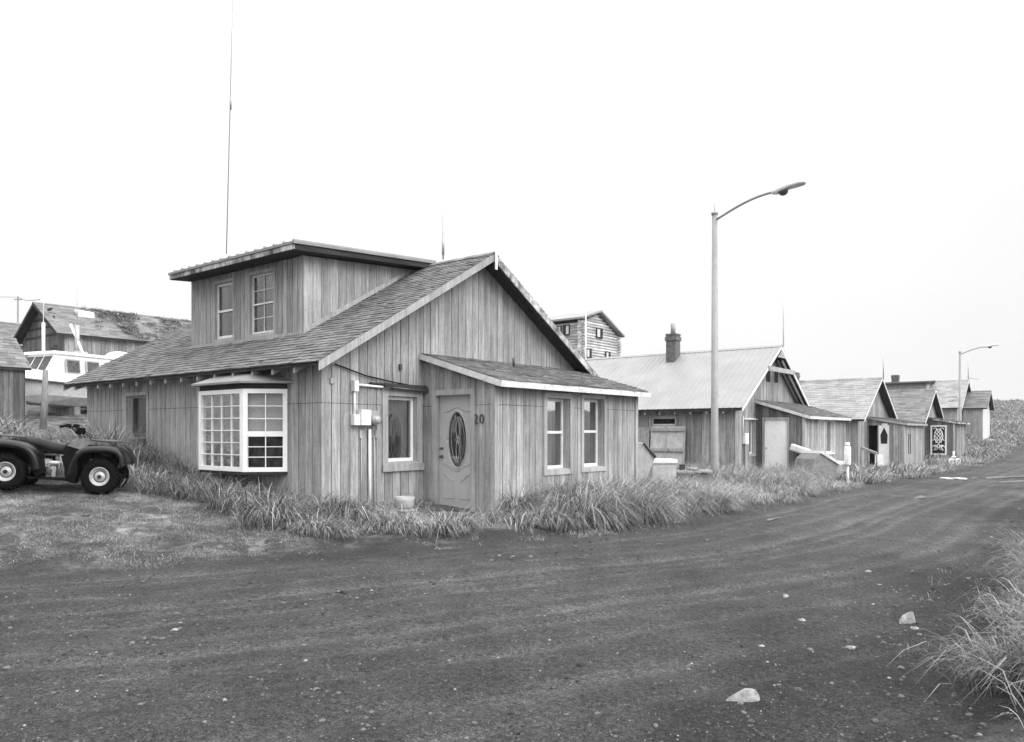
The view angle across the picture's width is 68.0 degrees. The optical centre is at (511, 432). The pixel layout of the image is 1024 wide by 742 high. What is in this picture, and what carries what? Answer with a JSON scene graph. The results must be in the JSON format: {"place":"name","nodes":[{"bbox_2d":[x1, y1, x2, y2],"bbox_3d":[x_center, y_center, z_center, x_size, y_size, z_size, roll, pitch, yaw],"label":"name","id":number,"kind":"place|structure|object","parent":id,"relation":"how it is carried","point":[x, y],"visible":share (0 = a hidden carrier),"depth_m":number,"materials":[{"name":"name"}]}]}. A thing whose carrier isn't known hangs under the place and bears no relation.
{"place":"outdoors","nodes":[
{"label":"outdoors","id":0,"kind":"place"},
{"bbox_2d":[0,439,1023,741],"bbox_3d":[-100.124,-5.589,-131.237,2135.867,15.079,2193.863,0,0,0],"label":"dirt road","id":1,"kind":"structure","parent":0,"point":[82,583],"depth_m":6.20,"materials":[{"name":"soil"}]},
{"bbox_2d":[726,688,759,701],"bbox_3d":[1.359,1.582,4.526,0.233,0.103,0.094,0,0,-14],"label":"stone","id":2,"kind":"object","parent":1,"relation":"on","point":[747,695],"visible":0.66,"depth_m":4.51,"materials":[{"name":"grey stone"}]},
{"bbox_2d":[845,645,855,649],"bbox_3d":[2.483,1.581,5.569,0.076,0.038,0.053,0,0,12],"label":"stone","id":3,"kind":"object","parent":1,"relation":"on","point":[850,647],"visible":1,"depth_m":5.55,"materials":[{"name":"grey stone"}]},
{"bbox_2d":[899,611,915,623],"bbox_3d":[3.369,1.601,6.493,0.200,0.131,0.080,0,0,-29],"label":"stone","id":4,"kind":"object","parent":1,"relation":"on","point":[908,618],"visible":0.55,"depth_m":6.48,"materials":[{"name":"grey stone"}]},
{"bbox_2d":[892,569,1005,654],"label":"weeds","id":5,"kind":"object","parent":1,"relation":"on","point":[924,648],"visible":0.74,"depth_m":7.07,"materials":[{"name":"grey plant"}]},
{"bbox_2d":[972,475,1023,478],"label":"silt patch","id":6,"kind":"object","parent":1,"relation":"on","point":[1000,477],"visible":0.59,"depth_m":31.42,"materials":[{"name":"grey soil"}]},
{"bbox_2d":[989,480,1023,482],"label":"silt patch","id":7,"kind":"object","parent":1,"relation":"on","point":[1010,481],"visible":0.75,"depth_m":27.71,"materials":[{"name":"grey soil"}]},
{"bbox_2d":[0,401,1023,741],"bbox_3d":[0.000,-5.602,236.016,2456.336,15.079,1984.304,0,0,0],"label":"ground","id":8,"kind":"structure","parent":0,"point":[68,495],"depth_m":10.18,"materials":[{"name":"soil"}]},
{"bbox_2d":[0,322,22,350],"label":"hillside house","id":9,"kind":"structure","parent":8,"relation":"on","point":[8,329],"depth_m":65.82,"materials":[{"name":"grey wood"}]},
{"bbox_2d":[0,337,31,425],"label":"shed","id":10,"kind":"structure","parent":8,"relation":"on","point":[14,364],"depth_m":29.93,"materials":[{"name":"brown wood"}]},
{"bbox_2d":[14,296,21,322],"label":"utility pole","id":11,"kind":"object","parent":8,"relation":"on","point":[17,299],"visible":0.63,"depth_m":74.96,"materials":[{"name":"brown wood"}]},
{"bbox_2d":[39,370,47,429],"bbox_3d":[-18.488,-1.078,30.000,0.267,2.756,0.257,3,0,0],"label":"mooring post","id":12,"kind":"object","parent":8,"relation":"on","point":[44,408],"visible":0.79,"depth_m":29.92,"materials":[{"name":"grey wood"}]},
{"bbox_2d":[0,424,135,494],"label":"quad bike","id":13,"kind":"object","parent":8,"relation":"on","point":[97,466],"visible":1,"depth_m":12.21,"materials":[{"name":"rubber"}]},
{"bbox_2d":[24,265,125,414],"bbox_3d":[-21.162,-4.310,37.261,2.976,7.000,8.933,0,0,22],"label":"fishing boat","id":14,"kind":"object","parent":8,"relation":"on","point":[59,365],"visible":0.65,"depth_m":35.41,"materials":[{"name":"paint"}]},
{"bbox_2d":[0,406,195,486],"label":"hillside weeds","id":15,"kind":"object","parent":8,"relation":"on","point":[8,427],"visible":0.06,"depth_m":18.01,"materials":[{"name":"grey plant"}]},
{"bbox_2d":[13,302,189,357],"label":"hillside house","id":16,"kind":"structure","parent":8,"relation":"on","point":[109,336],"depth_m":45.53,"materials":[{"name":"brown wood"}]},
{"bbox_2d":[80,306,190,338],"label":"roof moss","id":17,"kind":"object","parent":16,"relation":"on","point":[128,315],"visible":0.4,"depth_m":47.66,"materials":[{"name":"grey plant"}]},
{"bbox_2d":[18,413,328,529],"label":"weeds","id":18,"kind":"object","parent":8,"relation":"on","point":[219,491],"visible":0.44,"depth_m":12.91,"materials":[{"name":"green plant"}]},
{"bbox_2d":[120,453,338,528],"bbox_3d":[-7.149,0.769,14.571,10.914,1.289,2.552,0,0,39],"label":"dead straw","id":19,"kind":"object","parent":8,"relation":"on","point":[248,487],"visible":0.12,"depth_m":12.67,"materials":[{"name":"grey plant"}]},
{"bbox_2d":[0,480,483,570],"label":"short turf","id":20,"kind":"structure","parent":8,"relation":"on","point":[132,515],"depth_m":10.70,"materials":[{"name":"grey plant"}]},
{"bbox_2d":[225,477,473,539],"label":"tall grass","id":21,"kind":"structure","parent":8,"relation":"on","point":[315,526],"depth_m":11.30,"materials":[{"name":"grey plant"}]},
{"bbox_2d":[62,239,650,515],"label":"board house","id":22,"kind":"structure","parent":8,"relation":"on","point":[465,382],"depth_m":14.16,"materials":[{"name":"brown wood"}]},
{"bbox_2d":[124,391,148,453],"bbox_3d":[-7.881,0.123,16.534,1.511,2.215,0.615,0,0,38],"label":"window","id":23,"kind":"structure","parent":22,"relation":"in","point":[136,404],"depth_m":16.51,"materials":[{"name":"wood"}]},
{"bbox_2d":[213,277,234,342],"bbox_3d":[-5.849,-2.524,15.948,1.291,1.564,0.460,0,0,38],"label":"window","id":24,"kind":"structure","parent":22,"relation":"in","point":[223,290],"depth_m":15.88,"materials":[{"name":"white wood"}]},
{"bbox_2d":[226,0,232,253],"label":"whip antenna","id":25,"kind":"object","parent":22,"relation":"on","point":[230,109],"visible":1,"depth_m":18.19,"materials":[{"name":"metal"}]},
{"bbox_2d":[191,371,293,474],"bbox_3d":[-4.865,-0.068,13.614,3.020,1.977,1.030,0,0,38],"label":"bay window","id":26,"kind":"structure","parent":22,"relation":"in","point":[240,432],"depth_m":13.08,"materials":[{"name":"white wood"}]},
{"bbox_2d":[248,267,274,337],"bbox_3d":[-4.786,-2.535,15.103,1.404,1.586,0.460,0,0,39],"label":"window","id":27,"kind":"structure","parent":22,"relation":"in","point":[261,283],"depth_m":15.04,"materials":[{"name":"white wood"}]},
{"bbox_2d":[369,382,427,471],"bbox_3d":[-2.216,-0.061,13.892,0.700,1.607,1.448,0,0,38],"label":"window","id":28,"kind":"structure","parent":22,"relation":"in","point":[401,409],"depth_m":13.87,"materials":[{"name":"white wood"}]},
{"bbox_2d":[442,215,443,259],"bbox_3d":[-1.542,-4.364,17.000,0.058,0.999,0.058,0,0,0],"label":"roof antenna","id":29,"kind":"object","parent":22,"relation":"on","point":[442,237],"visible":1,"depth_m":16.99,"materials":[{"name":"metal"}]},
{"bbox_2d":[439,395,469,508],"bbox_3d":[-0.994,0.353,13.840,0.849,2.054,0.103,0,0,34],"label":"door","id":30,"kind":"structure","parent":22,"relation":"in","point":[454,456],"depth_m":13.87,"materials":[{"name":"paint"}]},
{"bbox_2d":[543,392,572,475],"bbox_3d":[0.649,0.031,14.839,0.665,1.778,1.368,0,0,38],"label":"window","id":31,"kind":"structure","parent":22,"relation":"in","point":[557,407],"depth_m":14.85,"materials":[{"name":"white wood"}]},
{"bbox_2d":[581,393,606,471],"bbox_3d":[1.441,0.016,15.834,0.665,1.812,1.383,0,0,38],"label":"window","id":32,"kind":"structure","parent":22,"relation":"in","point":[593,406],"depth_m":15.90,"materials":[{"name":"white wood"}]},
{"bbox_2d":[394,496,414,512],"bbox_3d":[-1.808,1.210,12.750,0.352,0.254,0.352,0,0,0],"label":"flower pot","id":33,"kind":"object","parent":8,"relation":"on","point":[400,501],"visible":0.91,"depth_m":12.62,"materials":[{"name":"ceramic"}]},
{"bbox_2d":[320,470,761,540],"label":"tall grass","id":34,"kind":"structure","parent":8,"relation":"on","point":[613,502],"depth_m":12.93,"materials":[{"name":"grey plant"}]},
{"bbox_2d":[548,296,624,358],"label":"log building","id":35,"kind":"structure","parent":8,"relation":"on","point":[595,334],"depth_m":60.92,"materials":[{"name":"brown wood"}]},
{"bbox_2d":[563,324,569,335],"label":"window","id":36,"kind":"structure","parent":35,"relation":"in","point":[566,328],"depth_m":60.08,"materials":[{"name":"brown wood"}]},
{"bbox_2d":[587,348,591,357],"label":"window","id":37,"kind":"structure","parent":35,"relation":"in","point":[589,351],"depth_m":60.08,"materials":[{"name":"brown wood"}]},
{"bbox_2d":[596,327,602,338],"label":"window","id":38,"kind":"structure","parent":35,"relation":"in","point":[599,331],"depth_m":61.23,"materials":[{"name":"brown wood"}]},
{"bbox_2d":[605,351,610,356],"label":"window","id":39,"kind":"structure","parent":35,"relation":"in","point":[607,354],"depth_m":62.21,"materials":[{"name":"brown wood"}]},
{"bbox_2d":[638,427,649,445],"bbox_3d":[4.400,0.811,28.197,1.500,1.978,0.210,0,0,39],"label":"plywood sheet","id":40,"kind":"object","parent":8,"relation":"on","point":[643,434],"visible":0.14,"depth_m":27.90,"materials":[{"name":"grey wood"}]},
{"bbox_2d":[648,459,677,482],"bbox_3d":[3.876,1.281,19.600,0.664,1.172,0.660,0,0,0],"label":"crate","id":41,"kind":"object","parent":8,"relation":"on","point":[669,465],"visible":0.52,"depth_m":19.30,"materials":[{"name":"white plastic"}]},
{"bbox_2d":[650,426,685,467],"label":"wooden gate","id":42,"kind":"structure","parent":8,"relation":"on","point":[667,442],"depth_m":27.25,"materials":[{"name":"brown wood"}]},
{"bbox_2d":[477,486,861,545],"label":"short turf","id":43,"kind":"structure","parent":8,"relation":"on","point":[611,532],"depth_m":12.98,"materials":[{"name":"grey plant"}]},
{"bbox_2d":[676,469,711,480],"bbox_3d":[4.863,1.379,20.552,1.011,0.709,0.400,0,0,-6],"label":"wooden bench","id":44,"kind":"object","parent":8,"relation":"on","point":[704,471],"visible":0.41,"depth_m":20.38,"materials":[{"name":"grey wood"}]},
{"bbox_2d":[679,464,684,469],"bbox_3d":[4.589,0.947,20.480,0.159,0.150,0.159,0,0,0],"label":"tin","id":45,"kind":"object","parent":44,"relation":"on","point":[682,467],"visible":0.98,"depth_m":20.42,"materials":[{"name":"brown metal"}]},
{"bbox_2d":[585,323,851,474],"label":"board house","id":46,"kind":"structure","parent":8,"relation":"on","point":[767,413],"depth_m":27.65,"materials":[{"name":"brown wood"}]},
{"bbox_2d":[649,415,676,426],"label":"window","id":47,"kind":"structure","parent":46,"relation":"in","point":[670,420],"depth_m":27.94,"materials":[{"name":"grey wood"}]},
{"bbox_2d":[748,417,755,456],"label":"window","id":48,"kind":"structure","parent":46,"relation":"in","point":[751,423],"depth_m":27.39,"materials":[{"name":"grey wood"}]},
{"bbox_2d":[765,419,786,470],"bbox_3d":[9.410,0.556,27.059,0.831,2.028,0.135,0,0,38],"label":"door","id":49,"kind":"structure","parent":46,"relation":"in","point":[775,429],"depth_m":27.08,"materials":[{"name":"paint"}]},
{"bbox_2d":[783,275,783,346],"bbox_3d":[10.156,-4.534,28.400,0.042,2.684,0.042,0,0,0],"label":"roof antenna","id":50,"kind":"object","parent":46,"relation":"attached to","point":[783,310],"visible":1,"depth_m":28.38,"materials":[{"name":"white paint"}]},
{"bbox_2d":[789,444,811,453],"bbox_3d":[9.999,0.632,26.280,0.748,0.446,0.257,0,0,38],"label":"white tube","id":51,"kind":"object","parent":46,"relation":"attached to","point":[796,448],"visible":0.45,"depth_m":26.27,"materials":[{"name":"paint"}]},
{"bbox_2d":[818,419,824,451],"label":"window","id":52,"kind":"structure","parent":46,"relation":"in","point":[821,423],"depth_m":28.10,"materials":[{"name":"white paint"}]},
{"bbox_2d":[825,420,834,454],"bbox_3d":[11.806,0.165,28.908,0.625,1.658,1.680,0,0,38],"label":"window","id":53,"kind":"structure","parent":46,"relation":"in","point":[829,424],"depth_m":29.09,"materials":[{"name":"white paint"}]},
{"bbox_2d":[638,456,868,508],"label":"tall grass","id":54,"kind":"structure","parent":8,"relation":"on","point":[740,473],"depth_m":20.50,"materials":[{"name":"grey plant"}]},
{"bbox_2d":[638,442,656,482],"bbox_3d":[3.168,0.773,18.723,0.633,1.072,0.955,0,0,0],"label":"fibreglass hatch","id":55,"kind":"object","parent":54,"relation":"on","point":[647,456],"visible":0.45,"depth_m":18.30,"materials":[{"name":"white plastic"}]},
{"bbox_2d":[711,179,805,474],"bbox_3d":[6.625,-2.404,20.674,2.673,8.468,0.340,0,0,39],"label":"street lamp","id":56,"kind":"object","parent":8,"relation":"on","point":[782,190],"visible":0.91,"depth_m":21.32,"materials":[{"name":"metal"}]},
{"bbox_2d":[793,450,844,480],"bbox_3d":[10.164,1.188,25.279,1.561,1.144,1.000,0,0,-20],"label":"slanted bin","id":57,"kind":"object","parent":8,"relation":"on","point":[824,461],"visible":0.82,"depth_m":24.89,"materials":[{"name":"paint"}]},
{"bbox_2d":[844,442,850,480],"bbox_3d":[11.091,1.117,25.100,0.210,1.565,0.210,0,0,0],"label":"post","id":58,"kind":"object","parent":8,"relation":"on","point":[847,454],"visible":0.96,"depth_m":25.03,"materials":[{"name":"white paint"}]},
{"bbox_2d":[795,372,927,466],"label":"board house","id":59,"kind":"structure","parent":8,"relation":"on","point":[875,423],"depth_m":40.00,"materials":[{"name":"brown wood"}]},
{"bbox_2d":[879,423,888,464],"bbox_3d":[19.291,0.665,39.362,0.500,2.230,0.061,0,0,38],"label":"door","id":60,"kind":"structure","parent":59,"relation":"in","point":[884,428],"depth_m":39.33,"materials":[{"name":"paint"}]},
{"bbox_2d":[860,446,877,464],"bbox_3d":[17.335,1.305,36.900,0.080,1.191,1.482,0,0,-4],"label":"hand rail","id":61,"kind":"object","parent":8,"relation":"on","point":[869,451],"visible":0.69,"depth_m":36.88,"materials":[{"name":"grey wood"}]},
{"bbox_2d":[875,454,882,464],"bbox_3d":[17.657,1.536,36.525,0.393,0.928,0.050,0,0,0],"label":"pale board","id":62,"kind":"object","parent":8,"relation":"on","point":[880,459],"visible":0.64,"depth_m":36.50,"materials":[{"name":"white paint"}]},
{"bbox_2d":[834,454,994,483],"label":"verge grass","id":63,"kind":"structure","parent":8,"relation":"on","point":[872,475],"depth_m":32.61,"materials":[{"name":"grey plant"}]},
{"bbox_2d":[885,375,971,420],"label":"board house","id":64,"kind":"structure","parent":8,"relation":"on","point":[948,393],"depth_m":64.55,"materials":[{"name":"grey wood"}]},
{"bbox_2d":[888,389,970,458],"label":"board house","id":65,"kind":"structure","parent":8,"relation":"on","point":[944,436],"depth_m":51.74,"materials":[{"name":"grey wood"}]},
{"bbox_2d":[930,425,946,454],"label":"screen door","id":66,"kind":"structure","parent":65,"relation":"in","point":[938,433],"depth_m":51.38,"materials":[{"name":"white paint"}]},
{"bbox_2d":[955,426,956,456],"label":"side door","id":67,"kind":"structure","parent":65,"relation":"in","point":[955,426],"depth_m":51.29,"materials":[{"name":"wood"}]},
{"bbox_2d":[948,451,960,464],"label":"tricycle","id":68,"kind":"object","parent":8,"relation":"on","point":[953,456],"visible":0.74,"depth_m":41.93,"materials":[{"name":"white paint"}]},
{"bbox_2d":[890,521,1023,730],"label":"roadside grass","id":69,"kind":"structure","parent":8,"relation":"on","point":[1012,640],"depth_m":4.83,"materials":[{"name":"grey plant"}]},
{"bbox_2d":[924,398,1023,459],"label":"hill grass","id":70,"kind":"structure","parent":8,"relation":"on","point":[1009,424],"depth_m":69.40,"materials":[{"name":"grey plant"}]},
{"bbox_2d":[962,390,994,439],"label":"shed","id":71,"kind":"structure","parent":8,"relation":"on","point":[978,406],"depth_m":64.06,"materials":[{"name":"paint"}]},
{"bbox_2d":[958,343,998,420],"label":"street lamp","id":72,"kind":"object","parent":8,"relation":"on","point":[960,353],"visible":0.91,"depth_m":57.12,"materials":[{"name":"metal"}]},
{"bbox_2d":[0,0,1023,400],"label":"sky","id":73,"kind":"structure","parent":0,"point":[594,145],"materials":[{"name":"white"}]}
]}

